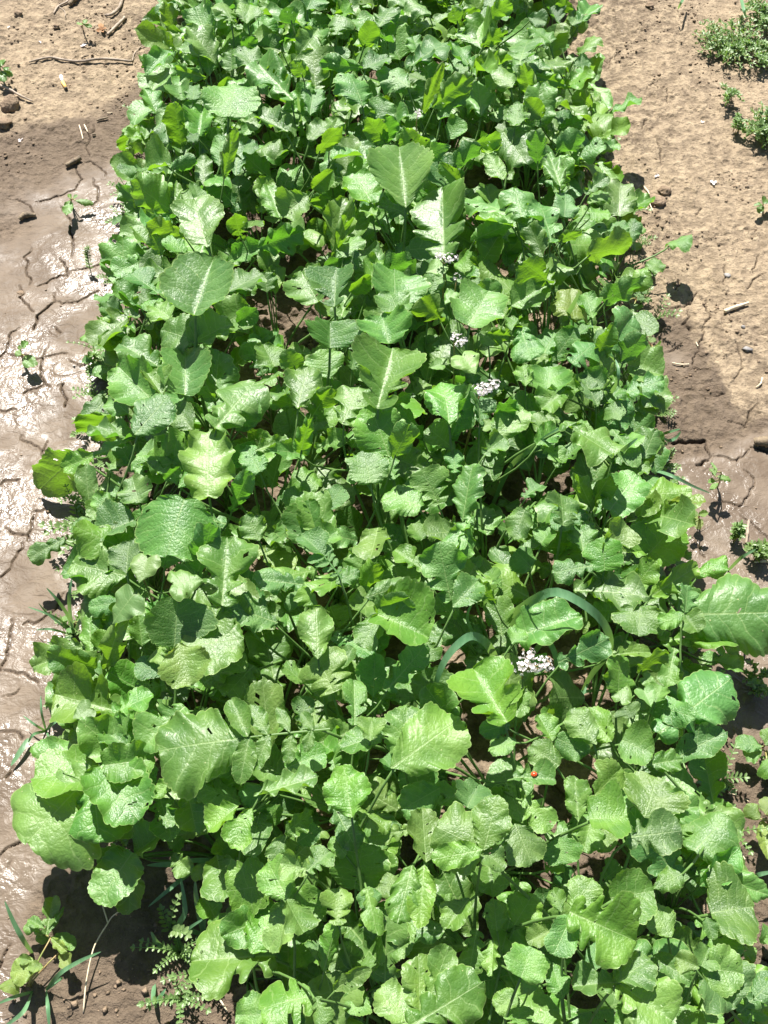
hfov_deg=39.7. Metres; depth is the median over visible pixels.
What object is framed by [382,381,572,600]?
radish plant
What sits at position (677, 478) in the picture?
grass plant
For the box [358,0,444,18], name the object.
radish plant
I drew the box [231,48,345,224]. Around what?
radish plant
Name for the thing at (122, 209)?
vetch plant
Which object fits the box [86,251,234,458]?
radish plant
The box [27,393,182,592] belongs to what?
radish plant
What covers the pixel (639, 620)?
radish plant
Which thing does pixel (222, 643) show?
radish plant
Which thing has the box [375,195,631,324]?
radish plant
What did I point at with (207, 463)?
radish plant
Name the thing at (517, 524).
radish plant
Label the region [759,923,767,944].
seedling
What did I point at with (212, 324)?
radish plant
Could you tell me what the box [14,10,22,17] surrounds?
soil clod
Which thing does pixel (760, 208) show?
seedling
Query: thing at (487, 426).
buckwheat plant
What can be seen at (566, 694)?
radish plant
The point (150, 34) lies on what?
radish plant
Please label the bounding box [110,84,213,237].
radish plant
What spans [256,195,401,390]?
radish plant
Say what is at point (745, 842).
vetch plant
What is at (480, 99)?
radish plant
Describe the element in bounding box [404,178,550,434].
radish plant
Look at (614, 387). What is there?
grass plant
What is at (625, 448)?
grass plant
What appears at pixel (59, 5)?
twig
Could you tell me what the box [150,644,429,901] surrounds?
radish plant
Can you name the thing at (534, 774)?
ladybird
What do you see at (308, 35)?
radish plant
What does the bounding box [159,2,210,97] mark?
radish plant
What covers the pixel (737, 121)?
creeping weed
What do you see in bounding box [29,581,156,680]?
radish plant
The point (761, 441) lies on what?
stick
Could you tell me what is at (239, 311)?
radish plant
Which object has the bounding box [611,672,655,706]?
buckwheat plant
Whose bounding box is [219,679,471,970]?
radish plant
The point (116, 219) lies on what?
radish seedling
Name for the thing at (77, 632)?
vetch plant
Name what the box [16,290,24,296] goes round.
soil clod
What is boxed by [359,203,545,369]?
radish plant
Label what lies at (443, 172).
radish plant
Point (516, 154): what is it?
radish plant
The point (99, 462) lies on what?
vetch plant
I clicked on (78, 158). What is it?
stick
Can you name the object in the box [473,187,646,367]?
radish plant
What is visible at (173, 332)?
radish plant
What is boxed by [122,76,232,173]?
radish plant
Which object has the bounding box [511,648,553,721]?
buckwheat plant
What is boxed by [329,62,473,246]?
radish plant
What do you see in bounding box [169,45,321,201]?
radish plant
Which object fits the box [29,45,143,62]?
twig
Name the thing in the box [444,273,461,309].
buckwheat plant
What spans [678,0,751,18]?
grass plant
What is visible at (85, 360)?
radish seedling
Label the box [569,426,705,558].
radish plant
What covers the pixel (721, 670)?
vetch plant
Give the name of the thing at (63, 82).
cigarette butt
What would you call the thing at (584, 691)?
grass plant
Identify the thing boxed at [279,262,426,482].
radish plant
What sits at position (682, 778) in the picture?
radish plant
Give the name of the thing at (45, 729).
grass plant
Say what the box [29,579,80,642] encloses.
grass plant
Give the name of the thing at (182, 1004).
vetch plant
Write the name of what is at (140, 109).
radish plant
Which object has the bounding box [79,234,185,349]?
radish plant
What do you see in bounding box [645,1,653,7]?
soil clod
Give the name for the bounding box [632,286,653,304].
vetch plant
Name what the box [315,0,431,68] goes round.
radish plant
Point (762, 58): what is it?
creeping weed
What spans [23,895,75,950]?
seedling
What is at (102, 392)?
vetch plant
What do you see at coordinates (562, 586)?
plant
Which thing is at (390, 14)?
radish plant
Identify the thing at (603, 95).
radish plant
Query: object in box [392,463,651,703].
radish plant
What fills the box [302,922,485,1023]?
radish plant
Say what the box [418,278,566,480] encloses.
radish plant
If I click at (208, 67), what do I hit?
radish plant
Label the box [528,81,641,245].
radish plant
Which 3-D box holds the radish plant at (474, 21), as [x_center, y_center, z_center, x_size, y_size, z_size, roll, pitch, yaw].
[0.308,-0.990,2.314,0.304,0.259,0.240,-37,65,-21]
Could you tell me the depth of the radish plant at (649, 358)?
1.82 m
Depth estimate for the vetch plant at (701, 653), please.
1.66 m
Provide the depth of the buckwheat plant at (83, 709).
1.44 m
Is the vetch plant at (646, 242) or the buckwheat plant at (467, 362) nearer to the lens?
the buckwheat plant at (467, 362)
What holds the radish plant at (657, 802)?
on the ground
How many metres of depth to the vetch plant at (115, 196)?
2.22 m
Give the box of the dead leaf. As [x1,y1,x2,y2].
[96,23,105,31]
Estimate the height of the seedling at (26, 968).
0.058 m
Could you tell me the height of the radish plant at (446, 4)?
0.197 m
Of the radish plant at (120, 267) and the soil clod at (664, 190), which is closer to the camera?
the radish plant at (120, 267)
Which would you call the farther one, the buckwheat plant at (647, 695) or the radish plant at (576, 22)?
the radish plant at (576, 22)
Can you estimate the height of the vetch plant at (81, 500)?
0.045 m
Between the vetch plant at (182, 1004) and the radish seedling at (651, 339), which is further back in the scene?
the radish seedling at (651, 339)
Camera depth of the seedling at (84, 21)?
2.52 m
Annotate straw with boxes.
[723,301,749,312]
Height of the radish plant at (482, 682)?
0.353 m
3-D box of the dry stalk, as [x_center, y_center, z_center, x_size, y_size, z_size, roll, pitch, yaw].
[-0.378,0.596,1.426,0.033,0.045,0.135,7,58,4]
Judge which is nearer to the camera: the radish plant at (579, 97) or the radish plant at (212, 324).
the radish plant at (212, 324)
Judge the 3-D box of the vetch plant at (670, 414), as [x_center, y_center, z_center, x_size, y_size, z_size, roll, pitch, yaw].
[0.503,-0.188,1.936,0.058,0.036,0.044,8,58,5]
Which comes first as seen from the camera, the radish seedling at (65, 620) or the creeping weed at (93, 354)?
the radish seedling at (65, 620)
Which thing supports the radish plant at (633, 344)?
on the ground
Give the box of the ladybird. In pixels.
[531,771,537,777]
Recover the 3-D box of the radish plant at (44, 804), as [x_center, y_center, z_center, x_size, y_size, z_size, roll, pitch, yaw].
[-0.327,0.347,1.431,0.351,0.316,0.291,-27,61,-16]
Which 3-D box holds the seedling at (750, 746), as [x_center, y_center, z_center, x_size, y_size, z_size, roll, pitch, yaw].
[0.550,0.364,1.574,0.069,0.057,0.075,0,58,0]
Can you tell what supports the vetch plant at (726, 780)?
on the ground
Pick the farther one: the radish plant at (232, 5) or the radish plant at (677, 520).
the radish plant at (232, 5)
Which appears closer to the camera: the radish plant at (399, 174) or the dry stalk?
the dry stalk
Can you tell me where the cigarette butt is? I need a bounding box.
[59,75,67,89]
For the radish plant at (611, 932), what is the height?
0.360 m
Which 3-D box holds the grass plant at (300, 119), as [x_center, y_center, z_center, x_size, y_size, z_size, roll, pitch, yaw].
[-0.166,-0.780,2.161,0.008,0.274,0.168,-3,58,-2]
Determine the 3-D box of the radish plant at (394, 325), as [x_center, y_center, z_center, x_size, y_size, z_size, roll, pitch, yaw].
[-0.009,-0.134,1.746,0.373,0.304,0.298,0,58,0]
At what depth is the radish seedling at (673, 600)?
1.69 m
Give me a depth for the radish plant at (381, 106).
2.02 m
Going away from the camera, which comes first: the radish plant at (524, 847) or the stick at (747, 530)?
the radish plant at (524, 847)
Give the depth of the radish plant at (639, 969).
1.22 m
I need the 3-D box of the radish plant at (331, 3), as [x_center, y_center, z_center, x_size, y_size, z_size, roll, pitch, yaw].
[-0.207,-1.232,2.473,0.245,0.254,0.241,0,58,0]
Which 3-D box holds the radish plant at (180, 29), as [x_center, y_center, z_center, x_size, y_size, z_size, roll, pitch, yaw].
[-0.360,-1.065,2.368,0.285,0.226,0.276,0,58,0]
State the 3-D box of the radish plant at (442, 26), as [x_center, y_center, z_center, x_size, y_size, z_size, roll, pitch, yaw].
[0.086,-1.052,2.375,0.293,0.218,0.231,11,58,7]
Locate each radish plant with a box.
[10,597,236,914]
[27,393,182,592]
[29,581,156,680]
[31,344,256,543]
[45,611,158,843]
[46,522,243,746]
[49,536,291,833]
[60,308,235,473]
[60,379,270,631]
[67,429,293,700]
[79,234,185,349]
[81,297,162,451]
[84,235,204,398]
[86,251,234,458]
[87,710,326,935]
[100,126,238,308]
[107,348,280,540]
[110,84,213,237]
[111,266,272,429]
[116,79,189,154]
[119,83,260,247]
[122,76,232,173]
[124,152,196,262]
[130,134,362,294]
[130,154,304,341]
[132,565,411,851]
[134,20,245,126]
[134,365,337,568]
[135,31,198,120]
[141,0,267,36]
[144,111,288,214]
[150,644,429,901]
[155,571,555,820]
[157,0,283,72]
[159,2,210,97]
[160,0,244,26]
[160,289,337,435]
[165,40,272,175]
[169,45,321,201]
[170,194,372,375]
[181,0,293,132]
[188,764,438,1023]
[195,764,334,1023]
[196,605,447,935]
[197,316,427,510]
[200,484,435,730]
[213,0,302,120]
[215,0,321,53]
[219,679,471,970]
[224,526,457,757]
[226,184,439,321]
[228,0,380,133]
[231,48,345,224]
[235,853,371,1023]
[239,421,433,652]
[250,96,399,266]
[251,0,335,23]
[254,45,391,191]
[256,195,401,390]
[262,5,379,161]
[263,0,444,123]
[265,0,358,46]
[266,304,492,495]
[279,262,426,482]
[288,0,370,75]
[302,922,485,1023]
[309,141,455,278]
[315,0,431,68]
[318,34,452,145]
[323,5,335,12]
[324,142,459,348]
[327,777,641,1023]
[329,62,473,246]
[331,333,509,581]
[337,405,488,661]
[339,629,654,896]
[351,262,481,455]
[356,1,480,68]
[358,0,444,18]
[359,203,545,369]
[360,705,564,928]
[362,66,501,225]
[370,0,513,140]
[373,891,614,1023]
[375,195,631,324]
[380,0,457,19]
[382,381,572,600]
[383,93,501,266]
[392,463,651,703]
[396,396,623,558]
[398,101,539,266]
[402,34,533,170]
[404,0,512,136]
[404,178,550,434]
[404,464,649,668]
[408,5,572,166]
[411,257,615,399]
[418,0,486,28]
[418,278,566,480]
[430,655,682,969]
[430,771,706,1023]
[432,0,547,80]
[447,0,572,109]
[463,341,622,543]
[464,152,665,342]
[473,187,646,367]
[478,520,699,756]
[479,647,745,879]
[481,0,515,34]
[482,875,657,1023]
[483,128,611,274]
[484,66,605,207]
[495,36,613,177]
[497,23,641,163]
[501,0,602,71]
[508,470,688,613]
[510,62,630,199]
[513,288,664,518]
[515,255,673,413]
[527,26,623,181]
[527,706,767,958]
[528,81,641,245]
[531,365,658,520]
[534,290,670,474]
[538,5,613,109]
[549,473,705,636]
[551,555,767,686]
[557,178,692,297]
[563,582,743,831]
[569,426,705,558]
[571,903,767,1023]
[579,701,747,899]
[669,823,767,1023]
[674,949,767,1023]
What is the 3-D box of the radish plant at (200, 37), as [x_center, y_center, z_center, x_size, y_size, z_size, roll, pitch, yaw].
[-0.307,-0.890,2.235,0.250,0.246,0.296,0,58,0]
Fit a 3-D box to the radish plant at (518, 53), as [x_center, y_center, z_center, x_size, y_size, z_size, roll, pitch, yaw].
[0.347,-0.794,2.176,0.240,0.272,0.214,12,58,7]
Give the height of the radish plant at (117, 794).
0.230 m
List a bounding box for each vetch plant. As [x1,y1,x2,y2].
[38,520,95,555]
[43,494,88,535]
[46,609,80,639]
[57,484,104,509]
[60,484,90,527]
[66,341,103,359]
[70,413,90,436]
[71,369,107,398]
[71,590,79,598]
[85,447,104,467]
[95,273,111,283]
[105,202,127,223]
[106,168,124,197]
[110,839,128,846]
[130,922,202,973]
[136,971,210,1023]
[157,892,191,940]
[160,942,199,1007]
[594,137,620,157]
[625,259,655,276]
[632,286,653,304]
[635,235,656,253]
[653,293,682,319]
[655,475,685,482]
[656,395,678,417]
[661,447,681,472]
[683,651,720,668]
[696,743,749,798]
[699,661,725,673]
[739,825,767,855]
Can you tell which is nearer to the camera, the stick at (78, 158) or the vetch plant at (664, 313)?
the vetch plant at (664, 313)
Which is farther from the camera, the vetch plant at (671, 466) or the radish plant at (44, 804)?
the vetch plant at (671, 466)
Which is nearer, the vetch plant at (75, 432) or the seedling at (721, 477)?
the seedling at (721, 477)
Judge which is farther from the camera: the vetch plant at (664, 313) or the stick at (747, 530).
the vetch plant at (664, 313)
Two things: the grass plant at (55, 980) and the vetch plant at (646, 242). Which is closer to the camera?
the grass plant at (55, 980)
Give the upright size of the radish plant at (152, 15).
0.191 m
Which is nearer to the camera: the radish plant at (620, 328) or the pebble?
the radish plant at (620, 328)
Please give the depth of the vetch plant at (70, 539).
1.76 m
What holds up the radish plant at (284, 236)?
on the ground
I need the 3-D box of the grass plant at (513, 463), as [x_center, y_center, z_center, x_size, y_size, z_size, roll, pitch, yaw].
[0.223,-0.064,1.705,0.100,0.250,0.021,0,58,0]
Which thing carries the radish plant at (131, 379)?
on the ground
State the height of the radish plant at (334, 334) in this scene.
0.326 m
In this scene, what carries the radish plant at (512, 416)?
on the ground
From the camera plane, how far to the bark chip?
2.22 m
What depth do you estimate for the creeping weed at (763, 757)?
1.57 m
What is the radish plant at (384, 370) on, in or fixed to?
on the ground
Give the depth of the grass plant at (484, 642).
1.45 m
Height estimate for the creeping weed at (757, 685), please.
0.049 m
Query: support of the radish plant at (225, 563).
on the ground
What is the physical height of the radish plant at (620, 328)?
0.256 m
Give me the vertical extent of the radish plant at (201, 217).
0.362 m
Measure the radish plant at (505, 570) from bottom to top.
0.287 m
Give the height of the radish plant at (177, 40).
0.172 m
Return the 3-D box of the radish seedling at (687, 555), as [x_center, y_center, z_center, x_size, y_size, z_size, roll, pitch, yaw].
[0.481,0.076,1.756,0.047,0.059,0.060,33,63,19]
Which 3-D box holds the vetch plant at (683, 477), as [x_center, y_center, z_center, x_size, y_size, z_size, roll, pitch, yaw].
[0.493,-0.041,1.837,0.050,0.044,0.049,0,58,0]
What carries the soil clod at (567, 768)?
on the ground
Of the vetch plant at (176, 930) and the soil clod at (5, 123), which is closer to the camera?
the vetch plant at (176, 930)
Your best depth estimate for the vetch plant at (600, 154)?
2.30 m
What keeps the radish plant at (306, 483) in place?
on the ground
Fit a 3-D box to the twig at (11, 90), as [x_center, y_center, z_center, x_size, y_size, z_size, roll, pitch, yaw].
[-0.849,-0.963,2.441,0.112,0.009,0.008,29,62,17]
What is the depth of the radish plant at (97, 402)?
1.88 m
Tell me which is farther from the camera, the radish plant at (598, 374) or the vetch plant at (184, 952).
the radish plant at (598, 374)
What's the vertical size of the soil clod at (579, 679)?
0.044 m
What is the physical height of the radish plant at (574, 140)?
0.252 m
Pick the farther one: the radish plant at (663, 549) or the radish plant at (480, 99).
the radish plant at (480, 99)
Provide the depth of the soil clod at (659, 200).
2.24 m
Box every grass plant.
[0,902,99,1023]
[11,738,30,765]
[24,697,56,741]
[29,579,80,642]
[147,857,213,1004]
[297,96,305,152]
[434,588,613,703]
[491,427,558,503]
[535,684,602,722]
[558,291,588,328]
[578,359,619,405]
[611,438,637,458]
[650,455,710,493]
[663,429,680,441]
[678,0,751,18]
[728,549,767,876]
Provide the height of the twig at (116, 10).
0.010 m
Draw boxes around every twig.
[0,84,32,101]
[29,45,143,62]
[53,0,68,15]
[104,0,122,15]
[106,16,125,35]
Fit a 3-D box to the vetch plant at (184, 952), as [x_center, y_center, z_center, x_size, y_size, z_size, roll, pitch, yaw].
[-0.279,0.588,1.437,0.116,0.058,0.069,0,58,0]
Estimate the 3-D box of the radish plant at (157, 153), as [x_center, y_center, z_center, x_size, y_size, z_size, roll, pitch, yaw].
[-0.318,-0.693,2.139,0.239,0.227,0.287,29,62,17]
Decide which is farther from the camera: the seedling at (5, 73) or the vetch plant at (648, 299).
the seedling at (5, 73)
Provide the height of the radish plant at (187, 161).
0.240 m
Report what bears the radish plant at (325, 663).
on the ground
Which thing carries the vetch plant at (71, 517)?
on the ground
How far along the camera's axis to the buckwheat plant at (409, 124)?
2.11 m
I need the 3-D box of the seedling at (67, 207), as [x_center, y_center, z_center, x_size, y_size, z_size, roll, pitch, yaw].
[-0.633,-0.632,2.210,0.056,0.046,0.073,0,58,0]
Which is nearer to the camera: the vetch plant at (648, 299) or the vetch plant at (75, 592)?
the vetch plant at (75, 592)
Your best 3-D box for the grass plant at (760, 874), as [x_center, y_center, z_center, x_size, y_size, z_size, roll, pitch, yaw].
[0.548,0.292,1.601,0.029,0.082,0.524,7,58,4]
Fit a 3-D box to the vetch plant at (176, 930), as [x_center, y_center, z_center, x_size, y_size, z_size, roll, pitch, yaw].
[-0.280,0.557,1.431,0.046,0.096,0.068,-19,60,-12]
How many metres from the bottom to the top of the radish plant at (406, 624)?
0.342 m
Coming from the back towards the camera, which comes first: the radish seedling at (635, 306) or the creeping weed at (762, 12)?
the creeping weed at (762, 12)
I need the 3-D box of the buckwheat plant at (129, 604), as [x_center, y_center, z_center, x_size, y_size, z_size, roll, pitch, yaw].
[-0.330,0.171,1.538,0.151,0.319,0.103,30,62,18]
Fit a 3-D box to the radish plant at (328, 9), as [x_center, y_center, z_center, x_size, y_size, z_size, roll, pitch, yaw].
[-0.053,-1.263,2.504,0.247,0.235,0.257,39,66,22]
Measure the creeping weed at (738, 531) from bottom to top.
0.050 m
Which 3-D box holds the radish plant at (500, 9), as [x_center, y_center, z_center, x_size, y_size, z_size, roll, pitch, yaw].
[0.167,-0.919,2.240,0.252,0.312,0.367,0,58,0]
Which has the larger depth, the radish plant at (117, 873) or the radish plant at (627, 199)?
the radish plant at (627, 199)
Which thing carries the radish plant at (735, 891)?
on the ground
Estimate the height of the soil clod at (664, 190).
0.018 m
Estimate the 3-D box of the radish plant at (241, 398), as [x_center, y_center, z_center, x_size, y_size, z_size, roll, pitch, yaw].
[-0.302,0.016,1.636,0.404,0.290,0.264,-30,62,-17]
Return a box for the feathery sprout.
[83,245,92,272]
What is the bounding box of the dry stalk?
[83,906,118,1012]
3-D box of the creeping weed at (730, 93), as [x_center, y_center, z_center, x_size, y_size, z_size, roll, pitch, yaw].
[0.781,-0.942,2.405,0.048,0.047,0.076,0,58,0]
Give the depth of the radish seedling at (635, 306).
2.05 m
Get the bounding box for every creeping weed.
[84,350,104,378]
[692,15,767,69]
[720,82,744,105]
[729,519,746,542]
[731,112,746,134]
[737,0,767,31]
[741,101,767,148]
[742,659,767,698]
[743,538,767,562]
[745,40,767,69]
[761,750,767,762]
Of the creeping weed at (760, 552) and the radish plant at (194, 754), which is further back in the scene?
the creeping weed at (760, 552)
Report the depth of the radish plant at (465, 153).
2.00 m
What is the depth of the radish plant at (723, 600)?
1.57 m
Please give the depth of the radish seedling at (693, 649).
1.66 m
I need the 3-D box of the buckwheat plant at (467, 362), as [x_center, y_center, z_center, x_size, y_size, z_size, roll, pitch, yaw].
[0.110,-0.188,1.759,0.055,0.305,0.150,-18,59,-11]
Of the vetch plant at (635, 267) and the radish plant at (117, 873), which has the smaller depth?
the radish plant at (117, 873)
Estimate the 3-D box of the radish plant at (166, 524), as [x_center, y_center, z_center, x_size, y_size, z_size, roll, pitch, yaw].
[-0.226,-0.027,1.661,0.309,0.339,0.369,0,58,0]
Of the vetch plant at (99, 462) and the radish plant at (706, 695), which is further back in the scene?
the vetch plant at (99, 462)
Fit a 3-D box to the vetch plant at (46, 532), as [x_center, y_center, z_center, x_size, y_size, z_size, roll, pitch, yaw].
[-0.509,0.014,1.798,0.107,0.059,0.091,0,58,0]
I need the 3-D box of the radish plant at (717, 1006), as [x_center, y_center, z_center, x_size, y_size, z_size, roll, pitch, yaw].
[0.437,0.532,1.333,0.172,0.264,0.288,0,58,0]
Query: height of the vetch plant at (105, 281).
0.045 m
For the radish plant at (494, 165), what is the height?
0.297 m
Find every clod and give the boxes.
[0,94,19,112]
[0,117,11,129]
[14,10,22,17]
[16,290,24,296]
[67,0,76,5]
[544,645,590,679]
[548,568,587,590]
[554,746,597,792]
[571,669,591,698]
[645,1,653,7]
[650,193,665,206]
[657,185,670,195]
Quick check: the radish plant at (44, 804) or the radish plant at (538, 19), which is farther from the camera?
the radish plant at (538, 19)
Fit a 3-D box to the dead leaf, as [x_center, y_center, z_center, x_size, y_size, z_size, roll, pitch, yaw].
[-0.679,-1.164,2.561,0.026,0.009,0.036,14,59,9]
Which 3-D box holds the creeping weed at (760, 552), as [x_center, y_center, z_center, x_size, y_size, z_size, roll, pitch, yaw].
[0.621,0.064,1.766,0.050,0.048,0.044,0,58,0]
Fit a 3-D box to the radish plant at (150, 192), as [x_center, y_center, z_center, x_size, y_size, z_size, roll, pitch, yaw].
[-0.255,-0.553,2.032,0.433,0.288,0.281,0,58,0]
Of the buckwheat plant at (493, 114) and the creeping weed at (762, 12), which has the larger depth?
the creeping weed at (762, 12)
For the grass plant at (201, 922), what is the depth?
1.42 m
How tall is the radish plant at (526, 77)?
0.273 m
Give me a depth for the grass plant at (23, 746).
1.59 m
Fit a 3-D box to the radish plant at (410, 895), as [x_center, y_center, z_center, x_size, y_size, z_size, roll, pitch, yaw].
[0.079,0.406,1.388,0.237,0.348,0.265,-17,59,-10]
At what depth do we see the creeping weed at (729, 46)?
2.51 m
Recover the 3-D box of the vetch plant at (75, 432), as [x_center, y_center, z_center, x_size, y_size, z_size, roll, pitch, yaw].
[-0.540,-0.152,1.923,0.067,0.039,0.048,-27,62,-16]
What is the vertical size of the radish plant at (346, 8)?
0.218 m
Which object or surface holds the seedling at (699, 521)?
on the ground
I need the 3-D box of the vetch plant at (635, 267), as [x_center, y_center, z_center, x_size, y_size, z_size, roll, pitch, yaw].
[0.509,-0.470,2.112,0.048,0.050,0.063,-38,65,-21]
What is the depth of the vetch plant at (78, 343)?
2.00 m
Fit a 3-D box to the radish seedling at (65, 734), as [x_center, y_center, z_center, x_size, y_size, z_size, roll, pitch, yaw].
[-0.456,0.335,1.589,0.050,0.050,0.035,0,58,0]
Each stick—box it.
[65,155,81,167]
[744,519,749,543]
[753,435,767,447]
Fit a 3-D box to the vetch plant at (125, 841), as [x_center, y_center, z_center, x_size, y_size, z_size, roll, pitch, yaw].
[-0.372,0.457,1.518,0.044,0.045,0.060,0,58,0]
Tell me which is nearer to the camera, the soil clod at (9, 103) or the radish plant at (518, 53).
the radish plant at (518, 53)
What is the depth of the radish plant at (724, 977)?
1.21 m
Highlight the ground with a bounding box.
[0,0,767,1023]
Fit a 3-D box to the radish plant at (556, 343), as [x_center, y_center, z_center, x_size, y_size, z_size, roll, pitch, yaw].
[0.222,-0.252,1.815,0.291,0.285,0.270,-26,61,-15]
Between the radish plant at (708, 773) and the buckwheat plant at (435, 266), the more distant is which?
the buckwheat plant at (435, 266)
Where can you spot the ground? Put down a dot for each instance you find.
(44, 264)
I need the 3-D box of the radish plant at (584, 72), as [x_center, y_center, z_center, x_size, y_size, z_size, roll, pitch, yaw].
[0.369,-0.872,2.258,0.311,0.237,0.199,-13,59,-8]
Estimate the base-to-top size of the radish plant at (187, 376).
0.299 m
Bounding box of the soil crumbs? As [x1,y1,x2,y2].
[0,0,767,1023]
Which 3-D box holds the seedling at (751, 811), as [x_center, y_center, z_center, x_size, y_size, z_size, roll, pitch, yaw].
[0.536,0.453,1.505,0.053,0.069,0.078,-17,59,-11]
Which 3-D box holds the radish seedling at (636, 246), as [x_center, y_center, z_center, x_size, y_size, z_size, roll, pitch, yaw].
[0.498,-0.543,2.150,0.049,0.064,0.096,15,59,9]
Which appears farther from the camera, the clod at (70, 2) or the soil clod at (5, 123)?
the clod at (70, 2)
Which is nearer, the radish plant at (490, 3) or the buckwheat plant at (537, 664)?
the buckwheat plant at (537, 664)
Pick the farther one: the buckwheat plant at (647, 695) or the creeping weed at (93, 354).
the creeping weed at (93, 354)
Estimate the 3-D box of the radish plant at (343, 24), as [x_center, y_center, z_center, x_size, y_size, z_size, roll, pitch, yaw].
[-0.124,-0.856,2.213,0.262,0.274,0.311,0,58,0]
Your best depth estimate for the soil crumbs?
2.07 m
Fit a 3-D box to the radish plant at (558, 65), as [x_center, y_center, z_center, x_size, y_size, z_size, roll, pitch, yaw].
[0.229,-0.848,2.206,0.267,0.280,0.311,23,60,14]
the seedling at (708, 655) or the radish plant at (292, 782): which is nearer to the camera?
the radish plant at (292, 782)
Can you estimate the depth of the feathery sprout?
2.12 m
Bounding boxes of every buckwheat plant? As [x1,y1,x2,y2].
[73,699,100,718]
[112,553,202,624]
[405,109,422,131]
[426,252,465,334]
[429,332,478,383]
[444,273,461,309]
[451,379,499,458]
[481,89,503,166]
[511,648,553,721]
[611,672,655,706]
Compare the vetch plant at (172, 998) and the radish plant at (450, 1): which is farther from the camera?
the radish plant at (450, 1)
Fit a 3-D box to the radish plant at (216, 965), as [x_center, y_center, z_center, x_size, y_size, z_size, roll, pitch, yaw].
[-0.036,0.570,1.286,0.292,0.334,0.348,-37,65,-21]
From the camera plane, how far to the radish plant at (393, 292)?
1.79 m
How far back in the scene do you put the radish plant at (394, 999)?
1.19 m
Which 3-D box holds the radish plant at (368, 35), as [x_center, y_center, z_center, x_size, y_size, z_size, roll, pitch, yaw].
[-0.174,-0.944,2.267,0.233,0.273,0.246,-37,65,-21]
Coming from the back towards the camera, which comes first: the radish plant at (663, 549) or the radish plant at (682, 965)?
the radish plant at (663, 549)
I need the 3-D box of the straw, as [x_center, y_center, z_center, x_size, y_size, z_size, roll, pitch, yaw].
[0.689,-0.401,2.082,0.054,0.012,0.011,-20,60,-12]
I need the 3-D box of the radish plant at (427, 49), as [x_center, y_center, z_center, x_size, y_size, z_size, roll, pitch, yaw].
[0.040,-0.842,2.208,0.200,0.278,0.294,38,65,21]
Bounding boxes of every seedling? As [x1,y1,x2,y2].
[0,59,12,81]
[0,937,71,994]
[15,340,37,367]
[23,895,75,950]
[61,611,81,633]
[62,194,93,214]
[62,729,69,740]
[77,19,91,30]
[81,351,106,376]
[112,215,121,224]
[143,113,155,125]
[620,290,646,310]
[631,227,645,250]
[647,336,660,347]
[669,581,693,607]
[674,550,691,565]
[674,641,697,652]
[694,510,708,529]
[703,646,744,665]
[708,462,730,489]
[735,728,767,779]
[743,797,767,858]
[754,196,767,213]
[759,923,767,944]
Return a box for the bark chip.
[18,211,35,220]
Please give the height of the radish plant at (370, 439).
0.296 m
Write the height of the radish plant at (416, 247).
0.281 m
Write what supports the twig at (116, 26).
on the ground
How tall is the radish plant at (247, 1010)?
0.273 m
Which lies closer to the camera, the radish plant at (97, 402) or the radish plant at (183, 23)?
the radish plant at (97, 402)
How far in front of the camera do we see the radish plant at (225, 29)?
2.27 m
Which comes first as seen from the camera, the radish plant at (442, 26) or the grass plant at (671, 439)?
the grass plant at (671, 439)
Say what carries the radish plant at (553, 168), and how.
on the ground
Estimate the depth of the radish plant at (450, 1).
2.52 m
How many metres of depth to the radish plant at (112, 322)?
1.89 m
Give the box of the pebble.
[742,346,752,351]
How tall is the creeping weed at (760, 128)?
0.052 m
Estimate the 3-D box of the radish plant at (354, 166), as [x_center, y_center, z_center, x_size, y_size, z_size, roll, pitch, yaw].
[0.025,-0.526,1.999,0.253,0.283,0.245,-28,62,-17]
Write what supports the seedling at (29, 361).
on the ground
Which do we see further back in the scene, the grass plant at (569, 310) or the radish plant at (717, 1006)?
the grass plant at (569, 310)
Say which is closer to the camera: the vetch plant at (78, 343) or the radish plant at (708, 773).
the radish plant at (708, 773)
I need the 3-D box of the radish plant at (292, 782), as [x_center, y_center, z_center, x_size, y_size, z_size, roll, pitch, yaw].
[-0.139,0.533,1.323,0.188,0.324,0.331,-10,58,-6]
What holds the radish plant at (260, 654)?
on the ground
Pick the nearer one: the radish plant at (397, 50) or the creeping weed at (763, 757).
the creeping weed at (763, 757)
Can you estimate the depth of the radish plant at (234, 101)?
2.03 m
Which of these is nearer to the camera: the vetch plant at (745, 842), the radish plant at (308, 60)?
the vetch plant at (745, 842)
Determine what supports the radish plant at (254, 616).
on the ground

